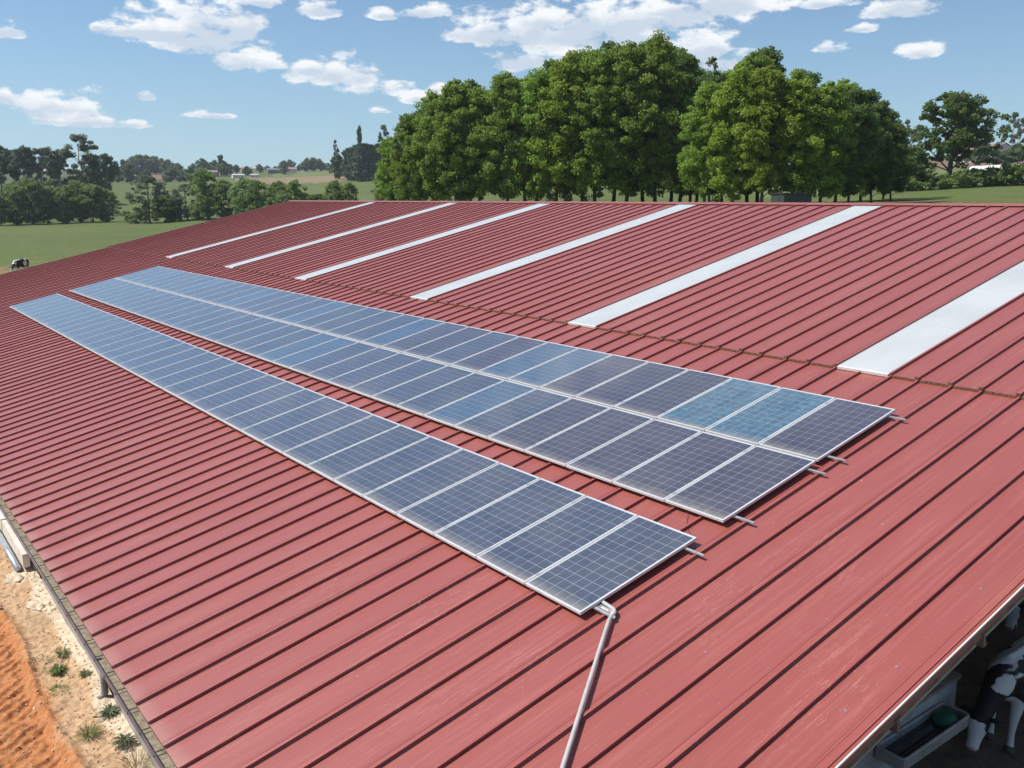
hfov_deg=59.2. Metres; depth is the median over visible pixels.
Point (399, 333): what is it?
solar panel
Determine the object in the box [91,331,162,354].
solar panel
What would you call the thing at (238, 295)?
solar panel
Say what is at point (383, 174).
broadleaf tree
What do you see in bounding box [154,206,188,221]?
hedge bush
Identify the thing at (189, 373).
solar panel
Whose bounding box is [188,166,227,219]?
hedgerow tree
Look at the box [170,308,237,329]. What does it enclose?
solar panel
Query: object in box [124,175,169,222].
hedgerow tree
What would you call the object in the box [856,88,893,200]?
broadleaf tree
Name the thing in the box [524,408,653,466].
solar panel
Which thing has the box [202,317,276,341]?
solar panel
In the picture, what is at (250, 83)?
sky
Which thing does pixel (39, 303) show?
solar panel
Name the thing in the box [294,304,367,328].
solar panel
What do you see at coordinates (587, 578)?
solar panel
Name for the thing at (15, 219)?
hedgerow tree
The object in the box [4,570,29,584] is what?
rubble
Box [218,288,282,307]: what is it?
solar panel
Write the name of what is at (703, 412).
solar panel
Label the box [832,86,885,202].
broadleaf tree
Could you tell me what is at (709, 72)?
broadleaf tree
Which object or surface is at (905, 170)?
broadleaf tree
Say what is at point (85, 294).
solar panel
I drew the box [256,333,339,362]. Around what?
solar panel
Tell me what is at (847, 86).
broadleaf tree
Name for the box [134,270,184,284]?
solar panel
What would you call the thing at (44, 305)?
solar panel
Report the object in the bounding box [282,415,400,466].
solar panel
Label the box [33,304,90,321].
solar panel
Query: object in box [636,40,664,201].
broadleaf tree
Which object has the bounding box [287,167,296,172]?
farmhouse
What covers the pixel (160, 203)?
hedgerow tree
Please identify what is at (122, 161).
conifer tree
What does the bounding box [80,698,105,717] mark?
earth clod
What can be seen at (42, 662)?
grass tuft
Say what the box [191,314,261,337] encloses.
solar panel
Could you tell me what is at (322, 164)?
broadleaf tree
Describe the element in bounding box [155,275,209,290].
solar panel
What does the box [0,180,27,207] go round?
broadleaf tree
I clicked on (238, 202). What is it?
hedgerow tree
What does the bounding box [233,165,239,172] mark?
broadleaf tree
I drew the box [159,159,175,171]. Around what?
broadleaf tree
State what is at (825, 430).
solar panel
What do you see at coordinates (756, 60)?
broadleaf tree
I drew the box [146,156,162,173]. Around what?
broadleaf tree
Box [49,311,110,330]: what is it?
solar panel
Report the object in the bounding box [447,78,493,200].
broadleaf tree
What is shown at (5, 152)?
pine tree
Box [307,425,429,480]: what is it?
solar panel
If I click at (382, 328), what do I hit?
solar panel
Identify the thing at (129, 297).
solar panel
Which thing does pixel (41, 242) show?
ground
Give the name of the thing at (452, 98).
broadleaf tree
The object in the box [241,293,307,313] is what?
solar panel
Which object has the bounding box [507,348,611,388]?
solar panel
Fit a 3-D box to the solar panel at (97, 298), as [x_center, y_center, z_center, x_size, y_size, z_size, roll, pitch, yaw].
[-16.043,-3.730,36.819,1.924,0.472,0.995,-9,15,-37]
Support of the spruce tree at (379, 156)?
on the ground
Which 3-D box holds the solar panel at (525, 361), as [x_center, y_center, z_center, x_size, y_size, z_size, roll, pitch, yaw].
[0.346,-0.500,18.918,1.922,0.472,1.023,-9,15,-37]
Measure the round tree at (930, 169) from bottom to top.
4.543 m
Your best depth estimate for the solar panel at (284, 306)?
28.37 m
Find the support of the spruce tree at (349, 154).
on the ground
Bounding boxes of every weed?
[46,663,67,674]
[78,668,91,676]
[96,703,119,719]
[111,731,137,748]
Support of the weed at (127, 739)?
on the dirt track
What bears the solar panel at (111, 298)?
on the mounting rail at (743, 519)
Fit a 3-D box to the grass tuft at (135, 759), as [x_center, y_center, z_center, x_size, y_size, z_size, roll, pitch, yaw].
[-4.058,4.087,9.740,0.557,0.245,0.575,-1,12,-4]
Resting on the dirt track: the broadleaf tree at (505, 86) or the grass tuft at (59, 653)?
the grass tuft at (59, 653)
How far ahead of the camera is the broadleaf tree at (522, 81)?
116.61 m
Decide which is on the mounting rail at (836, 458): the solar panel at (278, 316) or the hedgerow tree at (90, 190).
the solar panel at (278, 316)
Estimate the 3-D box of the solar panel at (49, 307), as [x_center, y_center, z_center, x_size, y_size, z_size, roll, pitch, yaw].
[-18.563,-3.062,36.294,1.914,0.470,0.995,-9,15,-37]
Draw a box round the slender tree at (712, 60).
[704,56,721,201]
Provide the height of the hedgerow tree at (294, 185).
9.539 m
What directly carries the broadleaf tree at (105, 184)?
on the ground
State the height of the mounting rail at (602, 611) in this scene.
0.026 m
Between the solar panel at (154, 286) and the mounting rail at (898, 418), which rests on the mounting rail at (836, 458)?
the solar panel at (154, 286)
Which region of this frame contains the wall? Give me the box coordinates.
[854,671,961,767]
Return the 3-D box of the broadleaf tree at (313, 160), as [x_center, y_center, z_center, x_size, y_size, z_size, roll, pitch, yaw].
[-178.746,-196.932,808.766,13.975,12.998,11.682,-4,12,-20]
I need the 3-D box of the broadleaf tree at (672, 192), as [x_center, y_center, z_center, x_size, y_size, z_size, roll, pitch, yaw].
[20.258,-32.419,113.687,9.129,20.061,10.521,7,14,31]
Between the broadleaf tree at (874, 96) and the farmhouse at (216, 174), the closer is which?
the broadleaf tree at (874, 96)
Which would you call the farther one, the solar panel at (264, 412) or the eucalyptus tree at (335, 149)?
the eucalyptus tree at (335, 149)
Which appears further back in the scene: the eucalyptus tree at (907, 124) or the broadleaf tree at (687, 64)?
the eucalyptus tree at (907, 124)
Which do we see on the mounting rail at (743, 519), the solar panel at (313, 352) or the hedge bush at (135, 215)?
the solar panel at (313, 352)
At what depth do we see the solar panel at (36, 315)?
35.48 m
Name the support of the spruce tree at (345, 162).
on the ground
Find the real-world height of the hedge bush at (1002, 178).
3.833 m
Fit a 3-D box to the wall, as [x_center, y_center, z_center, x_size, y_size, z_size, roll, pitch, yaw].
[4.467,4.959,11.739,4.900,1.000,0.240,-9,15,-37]
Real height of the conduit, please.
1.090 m
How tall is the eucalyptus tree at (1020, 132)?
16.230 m
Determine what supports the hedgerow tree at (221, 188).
on the ground
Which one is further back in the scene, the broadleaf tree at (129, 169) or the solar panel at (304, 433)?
the broadleaf tree at (129, 169)
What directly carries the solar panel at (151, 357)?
on the mounting rail at (602, 611)
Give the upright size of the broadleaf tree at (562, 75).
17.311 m
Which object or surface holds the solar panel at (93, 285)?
on the mounting rail at (743, 519)
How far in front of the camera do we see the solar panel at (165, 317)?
30.46 m
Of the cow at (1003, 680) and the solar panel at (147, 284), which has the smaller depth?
the cow at (1003, 680)
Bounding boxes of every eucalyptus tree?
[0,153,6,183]
[25,148,48,216]
[55,149,68,186]
[58,134,100,182]
[77,159,98,184]
[333,140,339,178]
[377,124,388,166]
[904,119,911,144]
[996,124,1008,164]
[1006,112,1019,143]
[1013,118,1023,163]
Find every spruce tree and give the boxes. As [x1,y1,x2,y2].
[339,150,350,180]
[344,146,355,180]
[346,145,361,180]
[352,143,373,180]
[356,143,373,180]
[361,144,378,179]
[373,143,383,179]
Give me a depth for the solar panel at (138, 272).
41.03 m
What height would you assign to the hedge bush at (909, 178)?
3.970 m
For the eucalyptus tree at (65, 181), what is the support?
on the ground
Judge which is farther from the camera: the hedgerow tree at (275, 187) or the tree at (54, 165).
the tree at (54, 165)
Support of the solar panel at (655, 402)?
on the mounting rail at (836, 458)
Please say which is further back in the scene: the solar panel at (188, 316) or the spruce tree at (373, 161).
the spruce tree at (373, 161)
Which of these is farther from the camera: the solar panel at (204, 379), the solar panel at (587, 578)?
the solar panel at (204, 379)
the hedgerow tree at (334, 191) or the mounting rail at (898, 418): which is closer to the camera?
the mounting rail at (898, 418)
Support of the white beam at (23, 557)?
attached to the cattle barn
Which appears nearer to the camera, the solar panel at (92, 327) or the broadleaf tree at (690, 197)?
the solar panel at (92, 327)
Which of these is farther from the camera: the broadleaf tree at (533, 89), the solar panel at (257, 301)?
the broadleaf tree at (533, 89)
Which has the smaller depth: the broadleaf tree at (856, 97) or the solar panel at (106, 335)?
the solar panel at (106, 335)
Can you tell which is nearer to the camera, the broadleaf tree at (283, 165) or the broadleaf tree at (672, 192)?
the broadleaf tree at (672, 192)
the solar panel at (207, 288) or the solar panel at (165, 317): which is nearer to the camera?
the solar panel at (165, 317)
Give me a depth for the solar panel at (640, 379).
16.48 m
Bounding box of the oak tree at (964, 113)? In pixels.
[903,90,1011,187]
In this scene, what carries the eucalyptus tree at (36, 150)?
on the ground
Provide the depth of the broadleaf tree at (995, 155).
300.25 m
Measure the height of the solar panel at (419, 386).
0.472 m
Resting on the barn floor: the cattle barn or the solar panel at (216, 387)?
the cattle barn
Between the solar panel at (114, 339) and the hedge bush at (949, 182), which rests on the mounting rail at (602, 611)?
the solar panel at (114, 339)
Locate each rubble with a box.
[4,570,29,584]
[27,598,50,612]
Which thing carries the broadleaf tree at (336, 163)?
on the ground
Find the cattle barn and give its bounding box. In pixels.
[0,200,1023,767]
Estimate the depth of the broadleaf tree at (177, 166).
730.98 m
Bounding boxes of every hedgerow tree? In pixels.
[0,183,29,224]
[0,191,14,224]
[9,176,51,224]
[28,185,66,223]
[45,186,77,222]
[62,179,94,222]
[74,184,105,221]
[89,188,122,221]
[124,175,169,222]
[150,195,183,221]
[169,184,199,220]
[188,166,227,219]
[209,179,236,217]
[226,177,256,213]
[244,179,275,210]
[260,180,297,206]
[275,179,310,201]
[306,194,328,199]
[323,179,346,200]
[339,182,358,200]
[370,185,396,200]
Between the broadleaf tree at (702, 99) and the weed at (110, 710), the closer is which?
the weed at (110, 710)
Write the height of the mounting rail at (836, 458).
0.026 m
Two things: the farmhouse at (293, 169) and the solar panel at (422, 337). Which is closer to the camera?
the solar panel at (422, 337)
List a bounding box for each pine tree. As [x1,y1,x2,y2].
[0,145,12,193]
[1,149,28,184]
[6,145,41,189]
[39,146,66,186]
[85,160,104,186]
[95,153,120,215]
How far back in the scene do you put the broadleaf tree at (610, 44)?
111.17 m
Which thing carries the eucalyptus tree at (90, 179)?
on the ground
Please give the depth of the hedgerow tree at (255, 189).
220.96 m
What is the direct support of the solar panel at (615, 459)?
on the mounting rail at (743, 519)
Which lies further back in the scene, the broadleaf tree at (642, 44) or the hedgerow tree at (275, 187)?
the hedgerow tree at (275, 187)
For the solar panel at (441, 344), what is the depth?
21.24 m
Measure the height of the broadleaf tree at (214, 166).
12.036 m
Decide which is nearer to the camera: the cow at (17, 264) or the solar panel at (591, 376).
the solar panel at (591, 376)
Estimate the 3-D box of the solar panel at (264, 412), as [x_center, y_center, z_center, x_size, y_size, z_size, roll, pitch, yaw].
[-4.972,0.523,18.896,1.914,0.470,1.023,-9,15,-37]
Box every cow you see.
[9,258,28,271]
[961,636,1023,752]
[1003,600,1023,630]
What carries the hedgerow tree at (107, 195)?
on the ground
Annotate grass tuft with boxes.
[29,655,56,672]
[48,683,69,695]
[54,645,70,656]
[75,720,103,741]
[111,742,153,767]
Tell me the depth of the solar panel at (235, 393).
20.43 m
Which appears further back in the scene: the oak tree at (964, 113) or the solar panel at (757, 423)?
the oak tree at (964, 113)
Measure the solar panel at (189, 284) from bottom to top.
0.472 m
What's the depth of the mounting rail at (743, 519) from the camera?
11.38 m
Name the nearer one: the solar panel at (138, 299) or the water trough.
the water trough
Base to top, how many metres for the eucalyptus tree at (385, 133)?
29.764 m
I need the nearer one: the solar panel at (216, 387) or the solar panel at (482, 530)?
the solar panel at (482, 530)
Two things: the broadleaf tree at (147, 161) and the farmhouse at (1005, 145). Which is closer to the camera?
the farmhouse at (1005, 145)
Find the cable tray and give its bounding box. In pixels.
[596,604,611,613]
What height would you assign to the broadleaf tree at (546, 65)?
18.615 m
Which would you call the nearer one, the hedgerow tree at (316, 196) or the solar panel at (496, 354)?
the solar panel at (496, 354)
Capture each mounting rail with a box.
[592,606,615,618]
[684,547,704,556]
[733,515,754,523]
[805,468,825,474]
[826,455,845,461]
[888,416,905,420]
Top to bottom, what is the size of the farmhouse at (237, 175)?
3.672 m
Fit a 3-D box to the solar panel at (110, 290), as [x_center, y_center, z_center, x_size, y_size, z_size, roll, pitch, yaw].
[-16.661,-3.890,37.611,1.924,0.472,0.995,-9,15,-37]
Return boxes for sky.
[0,0,1023,171]
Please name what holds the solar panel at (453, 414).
on the mounting rail at (743, 519)
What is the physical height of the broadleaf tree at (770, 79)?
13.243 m
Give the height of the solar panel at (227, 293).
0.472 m
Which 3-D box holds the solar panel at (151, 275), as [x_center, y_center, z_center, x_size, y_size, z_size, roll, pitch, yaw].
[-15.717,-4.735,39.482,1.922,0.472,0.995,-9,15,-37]
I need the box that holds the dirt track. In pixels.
[0,530,154,767]
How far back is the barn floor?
13.34 m
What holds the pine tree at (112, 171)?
on the ground
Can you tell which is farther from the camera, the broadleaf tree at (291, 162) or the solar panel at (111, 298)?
the broadleaf tree at (291, 162)
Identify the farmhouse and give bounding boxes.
[208,170,218,176]
[231,173,244,177]
[250,174,258,177]
[265,168,279,173]
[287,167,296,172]
[953,143,1010,162]
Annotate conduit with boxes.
[560,600,616,767]
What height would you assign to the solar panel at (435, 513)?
0.470 m
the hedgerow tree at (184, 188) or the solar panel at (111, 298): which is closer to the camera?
the solar panel at (111, 298)
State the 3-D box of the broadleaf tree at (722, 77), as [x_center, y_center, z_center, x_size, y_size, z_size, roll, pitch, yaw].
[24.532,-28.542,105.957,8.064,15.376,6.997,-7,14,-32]
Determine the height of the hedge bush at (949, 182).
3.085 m
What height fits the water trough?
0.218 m
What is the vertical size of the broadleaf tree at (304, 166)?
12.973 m
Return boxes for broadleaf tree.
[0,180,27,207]
[42,178,66,208]
[78,172,112,199]
[115,170,123,182]
[120,163,139,181]
[125,155,139,172]
[133,154,147,172]
[139,154,154,173]
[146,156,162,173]
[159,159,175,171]
[161,166,180,181]
[173,163,183,169]
[176,175,185,181]
[179,169,186,181]
[183,166,194,181]
[195,158,210,172]
[208,160,217,169]
[216,160,230,175]
[229,164,234,174]
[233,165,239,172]
[242,166,252,174]
[255,164,263,171]
[277,160,289,173]
[285,159,295,166]
[300,157,311,171]
[307,157,319,170]
[314,158,326,170]
[328,153,343,178]
[372,136,405,200]
[388,113,426,200]
[401,108,435,200]
[404,89,453,200]
[424,78,481,200]
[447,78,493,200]
[451,86,504,200]
[465,70,545,200]
[501,66,566,200]
[504,75,534,200]
[526,49,598,200]
[530,58,579,200]
[556,45,593,201]
[557,47,630,201]
[588,40,664,201]
[591,40,632,201]
[616,30,695,201]
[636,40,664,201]
[652,52,714,201]
[656,45,705,201]
[670,79,704,201]
[677,80,732,201]
[693,66,715,201]
[697,60,773,201]
[703,71,727,201]
[718,69,739,201]
[725,64,806,201]
[731,51,781,201]
[749,45,791,201]
[757,68,831,192]
[775,69,822,193]
[790,80,861,202]
[824,78,866,202]
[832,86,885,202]
[855,99,901,202]
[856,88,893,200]
[875,108,913,198]
[875,124,913,199]
[968,144,994,165]
[982,150,1006,164]
[999,142,1023,162]
[1014,145,1023,161]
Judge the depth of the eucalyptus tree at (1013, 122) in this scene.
318.94 m
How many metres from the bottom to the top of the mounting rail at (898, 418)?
0.026 m
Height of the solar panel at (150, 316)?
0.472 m
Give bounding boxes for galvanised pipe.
[0,532,21,571]
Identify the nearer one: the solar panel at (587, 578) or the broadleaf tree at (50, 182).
the solar panel at (587, 578)
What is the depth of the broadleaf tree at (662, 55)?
95.91 m
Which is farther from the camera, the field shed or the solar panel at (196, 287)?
the field shed
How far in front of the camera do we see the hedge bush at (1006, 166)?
141.71 m
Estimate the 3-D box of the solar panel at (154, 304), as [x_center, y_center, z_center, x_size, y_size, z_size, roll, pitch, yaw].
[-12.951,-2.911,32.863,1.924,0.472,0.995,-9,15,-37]
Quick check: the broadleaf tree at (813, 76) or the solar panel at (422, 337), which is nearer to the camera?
the solar panel at (422, 337)
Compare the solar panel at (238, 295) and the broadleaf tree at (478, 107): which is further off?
the broadleaf tree at (478, 107)
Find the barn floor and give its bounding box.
[910,608,1023,767]
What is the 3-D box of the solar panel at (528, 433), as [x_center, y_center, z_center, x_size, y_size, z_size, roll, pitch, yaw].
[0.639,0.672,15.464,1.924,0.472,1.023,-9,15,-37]
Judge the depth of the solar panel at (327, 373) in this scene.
20.96 m
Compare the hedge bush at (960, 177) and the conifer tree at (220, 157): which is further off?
the conifer tree at (220, 157)
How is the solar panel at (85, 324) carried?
on the mounting rail at (602, 611)
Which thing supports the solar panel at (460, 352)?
on the mounting rail at (836, 458)
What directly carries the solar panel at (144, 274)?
on the mounting rail at (836, 458)
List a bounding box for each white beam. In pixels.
[0,510,5,531]
[2,520,30,567]
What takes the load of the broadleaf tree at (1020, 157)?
on the ground
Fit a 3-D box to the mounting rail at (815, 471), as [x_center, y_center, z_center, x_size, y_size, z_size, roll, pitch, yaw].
[-7.057,-1.762,26.535,0.041,0.026,37.088,-9,15,-37]
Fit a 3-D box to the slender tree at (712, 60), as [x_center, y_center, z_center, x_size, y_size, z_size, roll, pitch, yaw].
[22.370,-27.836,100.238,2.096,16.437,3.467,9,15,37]
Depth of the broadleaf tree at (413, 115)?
122.35 m
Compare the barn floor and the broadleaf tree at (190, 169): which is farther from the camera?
the broadleaf tree at (190, 169)
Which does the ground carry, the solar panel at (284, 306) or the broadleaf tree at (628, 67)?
the broadleaf tree at (628, 67)
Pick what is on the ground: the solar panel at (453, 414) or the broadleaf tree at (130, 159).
the broadleaf tree at (130, 159)
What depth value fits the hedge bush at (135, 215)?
241.38 m
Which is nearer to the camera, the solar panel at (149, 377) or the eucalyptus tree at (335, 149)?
the solar panel at (149, 377)
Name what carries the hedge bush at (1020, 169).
on the ground
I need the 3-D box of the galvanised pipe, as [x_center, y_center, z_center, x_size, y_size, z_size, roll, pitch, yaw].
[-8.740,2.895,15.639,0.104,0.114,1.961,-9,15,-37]
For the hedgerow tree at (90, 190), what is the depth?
250.96 m
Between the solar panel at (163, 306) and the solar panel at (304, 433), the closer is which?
the solar panel at (304, 433)
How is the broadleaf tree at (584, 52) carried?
on the ground
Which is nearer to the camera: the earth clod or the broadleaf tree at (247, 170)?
the earth clod
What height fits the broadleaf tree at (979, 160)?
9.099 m
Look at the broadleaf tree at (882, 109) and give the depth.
89.73 m
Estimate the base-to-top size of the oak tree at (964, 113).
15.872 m
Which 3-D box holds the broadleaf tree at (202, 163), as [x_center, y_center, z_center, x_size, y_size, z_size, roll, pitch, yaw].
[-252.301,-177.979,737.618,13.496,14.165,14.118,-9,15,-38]
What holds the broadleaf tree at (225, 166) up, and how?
on the ground
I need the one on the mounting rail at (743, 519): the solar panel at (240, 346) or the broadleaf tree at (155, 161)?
the solar panel at (240, 346)
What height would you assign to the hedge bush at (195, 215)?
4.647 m
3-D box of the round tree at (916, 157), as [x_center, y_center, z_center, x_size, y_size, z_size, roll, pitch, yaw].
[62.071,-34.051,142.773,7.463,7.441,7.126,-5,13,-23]
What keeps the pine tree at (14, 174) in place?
on the ground
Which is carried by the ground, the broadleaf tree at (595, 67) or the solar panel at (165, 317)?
the broadleaf tree at (595, 67)
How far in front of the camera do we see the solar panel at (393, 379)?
19.37 m
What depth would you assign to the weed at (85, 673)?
11.67 m
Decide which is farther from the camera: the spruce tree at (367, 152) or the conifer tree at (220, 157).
the conifer tree at (220, 157)
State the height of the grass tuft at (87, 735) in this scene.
0.148 m
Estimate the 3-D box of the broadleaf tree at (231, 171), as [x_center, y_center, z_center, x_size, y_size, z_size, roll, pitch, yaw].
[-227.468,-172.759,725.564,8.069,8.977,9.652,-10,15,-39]
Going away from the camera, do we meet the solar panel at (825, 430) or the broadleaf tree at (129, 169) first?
the solar panel at (825, 430)
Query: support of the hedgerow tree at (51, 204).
on the ground
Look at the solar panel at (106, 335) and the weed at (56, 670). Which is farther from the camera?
the solar panel at (106, 335)
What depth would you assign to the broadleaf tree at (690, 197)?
109.53 m
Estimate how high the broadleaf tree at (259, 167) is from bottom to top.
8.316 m
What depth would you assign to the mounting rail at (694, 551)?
10.88 m
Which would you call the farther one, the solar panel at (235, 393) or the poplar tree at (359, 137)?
the poplar tree at (359, 137)
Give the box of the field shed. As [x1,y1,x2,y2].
[770,193,813,202]
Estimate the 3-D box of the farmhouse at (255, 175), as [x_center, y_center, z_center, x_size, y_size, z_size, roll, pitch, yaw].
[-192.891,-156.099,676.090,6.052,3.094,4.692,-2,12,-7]
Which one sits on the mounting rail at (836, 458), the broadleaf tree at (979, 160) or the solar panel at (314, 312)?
the solar panel at (314, 312)
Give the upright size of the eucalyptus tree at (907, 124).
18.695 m
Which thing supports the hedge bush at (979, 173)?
on the ground
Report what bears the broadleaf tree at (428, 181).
on the ground
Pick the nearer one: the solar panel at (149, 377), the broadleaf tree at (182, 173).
the solar panel at (149, 377)
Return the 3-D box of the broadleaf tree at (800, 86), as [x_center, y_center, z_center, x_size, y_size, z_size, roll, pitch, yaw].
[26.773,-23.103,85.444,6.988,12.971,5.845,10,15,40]
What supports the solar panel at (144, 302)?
on the mounting rail at (743, 519)
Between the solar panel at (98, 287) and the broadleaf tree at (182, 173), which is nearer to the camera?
the solar panel at (98, 287)
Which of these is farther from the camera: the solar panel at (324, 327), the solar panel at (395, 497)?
the solar panel at (324, 327)
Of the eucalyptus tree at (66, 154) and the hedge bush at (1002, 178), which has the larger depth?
the eucalyptus tree at (66, 154)
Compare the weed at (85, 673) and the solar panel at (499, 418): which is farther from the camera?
the solar panel at (499, 418)
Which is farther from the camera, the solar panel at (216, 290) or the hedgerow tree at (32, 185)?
the hedgerow tree at (32, 185)
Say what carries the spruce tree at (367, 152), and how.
on the ground
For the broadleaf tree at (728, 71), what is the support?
on the ground
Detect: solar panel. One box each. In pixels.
[9,294,61,308]
[14,295,66,310]
[18,297,72,313]
[23,300,77,315]
[27,302,83,319]
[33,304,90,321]
[38,307,96,324]
[43,309,103,327]
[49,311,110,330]
[55,314,117,334]
[61,317,126,337]
[68,320,135,341]
[69,278,118,292]
[74,280,124,294]
[75,324,143,346]
[80,281,130,296]
[83,327,153,350]
[86,283,138,298]
[91,285,145,300]
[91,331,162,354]
[98,287,153,302]
[99,334,172,359]
[104,289,160,305]
[108,338,184,364]
[111,290,169,307]
[115,266,163,279]
[117,342,195,370]
[118,293,176,310]
[121,267,169,280]
[126,295,185,313]
[127,269,176,282]
[128,347,208,376]
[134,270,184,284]
[134,297,195,316]
[139,352,221,382]
[141,272,192,286]
[142,300,204,319]
[148,273,200,288]
[150,357,236,389]
[151,302,215,322]
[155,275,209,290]
[160,305,226,326]
[162,362,251,396]
[163,276,217,292]
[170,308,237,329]
[171,278,226,294]
[176,368,268,403]
[180,280,236,296]
[180,311,249,333]
[189,282,247,299]
[190,374,285,412]
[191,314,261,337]
[198,284,257,301]
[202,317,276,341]
[205,381,305,421]
[208,286,269,304]
[214,321,290,346]
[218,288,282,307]
[222,389,326,431]
[227,324,306,351]
[229,291,293,310]
[240,397,347,441]
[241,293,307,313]
[241,328,322,356]
[253,295,320,316]
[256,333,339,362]
[260,405,373,453]
[266,298,334,320]
[272,337,357,368]
[279,301,350,324]
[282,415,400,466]
[288,342,377,374]
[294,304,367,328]
[307,347,399,381]
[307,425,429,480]
[309,307,386,332]
[325,311,404,337]
[327,353,422,389]
[333,436,462,496]
[343,314,423,341]
[348,359,447,397]
[361,318,445,347]
[363,449,498,514]
[371,365,474,406]
[381,322,468,352]
[396,372,503,416]
[396,463,539,535]
[403,327,492,358]
[424,380,536,426]
[426,331,519,365]
[434,478,585,557]
[451,336,546,372]
[454,388,571,438]
[476,496,637,584]
[478,342,577,379]
[488,398,610,451]
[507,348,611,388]
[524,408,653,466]
[525,515,696,614]
[540,354,648,397]
[566,419,701,482]
[575,362,688,407]
[612,432,754,501]
[614,369,731,418]
[657,378,780,431]
[665,445,815,522]
[705,387,834,445]
[759,398,895,461]
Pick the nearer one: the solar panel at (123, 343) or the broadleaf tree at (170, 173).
the solar panel at (123, 343)
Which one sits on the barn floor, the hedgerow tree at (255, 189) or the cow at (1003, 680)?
the cow at (1003, 680)
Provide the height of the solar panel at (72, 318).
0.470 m
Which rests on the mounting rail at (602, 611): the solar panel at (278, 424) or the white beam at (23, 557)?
the solar panel at (278, 424)
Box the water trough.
[875,702,969,767]
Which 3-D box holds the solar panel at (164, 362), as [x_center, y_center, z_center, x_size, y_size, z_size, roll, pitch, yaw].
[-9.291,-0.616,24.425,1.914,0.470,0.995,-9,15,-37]
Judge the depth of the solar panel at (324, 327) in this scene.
25.20 m
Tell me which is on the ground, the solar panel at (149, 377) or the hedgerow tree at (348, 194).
the hedgerow tree at (348, 194)
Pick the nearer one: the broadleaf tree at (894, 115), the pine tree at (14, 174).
the broadleaf tree at (894, 115)
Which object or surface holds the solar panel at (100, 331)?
on the mounting rail at (602, 611)
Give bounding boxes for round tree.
[905,146,930,178]
[922,162,938,177]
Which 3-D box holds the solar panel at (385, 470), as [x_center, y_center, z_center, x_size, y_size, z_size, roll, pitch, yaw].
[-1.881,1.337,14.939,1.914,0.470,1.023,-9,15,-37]
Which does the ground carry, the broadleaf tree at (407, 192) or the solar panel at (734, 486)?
the broadleaf tree at (407, 192)
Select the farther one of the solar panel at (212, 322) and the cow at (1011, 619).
the solar panel at (212, 322)
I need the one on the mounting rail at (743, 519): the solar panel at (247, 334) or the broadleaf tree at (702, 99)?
the solar panel at (247, 334)
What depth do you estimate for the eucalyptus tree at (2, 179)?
282.50 m
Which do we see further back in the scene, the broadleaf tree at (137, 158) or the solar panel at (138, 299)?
the broadleaf tree at (137, 158)
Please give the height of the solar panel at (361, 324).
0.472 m
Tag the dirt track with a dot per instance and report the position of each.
(12, 716)
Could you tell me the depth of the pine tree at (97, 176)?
310.40 m
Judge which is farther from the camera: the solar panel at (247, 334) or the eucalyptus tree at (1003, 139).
the eucalyptus tree at (1003, 139)
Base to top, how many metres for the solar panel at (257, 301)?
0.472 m
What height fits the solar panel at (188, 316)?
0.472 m
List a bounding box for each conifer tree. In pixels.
[120,159,125,174]
[217,155,224,175]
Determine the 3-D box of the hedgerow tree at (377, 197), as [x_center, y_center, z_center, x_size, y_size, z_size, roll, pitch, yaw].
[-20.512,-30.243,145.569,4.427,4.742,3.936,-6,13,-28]
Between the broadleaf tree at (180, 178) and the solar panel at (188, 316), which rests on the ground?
the broadleaf tree at (180, 178)
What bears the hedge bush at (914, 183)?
on the ground
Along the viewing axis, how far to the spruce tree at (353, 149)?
481.86 m
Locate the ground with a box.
[0,158,1023,273]
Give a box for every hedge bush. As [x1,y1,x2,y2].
[121,209,156,222]
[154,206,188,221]
[182,208,213,220]
[874,177,910,190]
[904,175,930,190]
[917,171,946,189]
[932,173,956,188]
[946,169,983,188]
[957,167,996,187]
[978,167,1008,186]
[984,160,1023,185]
[1008,162,1023,185]
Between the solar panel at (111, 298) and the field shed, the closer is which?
the solar panel at (111, 298)
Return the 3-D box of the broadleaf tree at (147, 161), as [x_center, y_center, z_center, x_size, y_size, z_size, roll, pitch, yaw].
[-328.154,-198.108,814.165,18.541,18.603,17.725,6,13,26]
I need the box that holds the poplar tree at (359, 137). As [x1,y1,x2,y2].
[356,126,363,179]
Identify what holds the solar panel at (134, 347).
on the mounting rail at (602, 611)
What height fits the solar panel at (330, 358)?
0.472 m
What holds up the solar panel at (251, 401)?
on the mounting rail at (602, 611)
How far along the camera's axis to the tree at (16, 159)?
295.74 m
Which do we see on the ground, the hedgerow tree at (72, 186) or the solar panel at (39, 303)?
the hedgerow tree at (72, 186)
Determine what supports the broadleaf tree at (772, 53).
on the ground
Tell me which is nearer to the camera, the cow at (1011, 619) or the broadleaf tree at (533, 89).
the cow at (1011, 619)
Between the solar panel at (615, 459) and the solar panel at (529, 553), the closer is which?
the solar panel at (529, 553)
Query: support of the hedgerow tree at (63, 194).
on the ground
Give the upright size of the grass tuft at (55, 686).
0.063 m
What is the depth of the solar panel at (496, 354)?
19.66 m
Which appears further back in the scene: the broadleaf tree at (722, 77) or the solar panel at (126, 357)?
the broadleaf tree at (722, 77)
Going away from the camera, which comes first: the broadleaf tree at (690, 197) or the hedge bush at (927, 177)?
the broadleaf tree at (690, 197)
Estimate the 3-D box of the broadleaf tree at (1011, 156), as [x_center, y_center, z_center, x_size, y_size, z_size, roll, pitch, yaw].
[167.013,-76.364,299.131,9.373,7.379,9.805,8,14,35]
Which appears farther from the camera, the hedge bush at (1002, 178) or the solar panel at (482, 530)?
the hedge bush at (1002, 178)

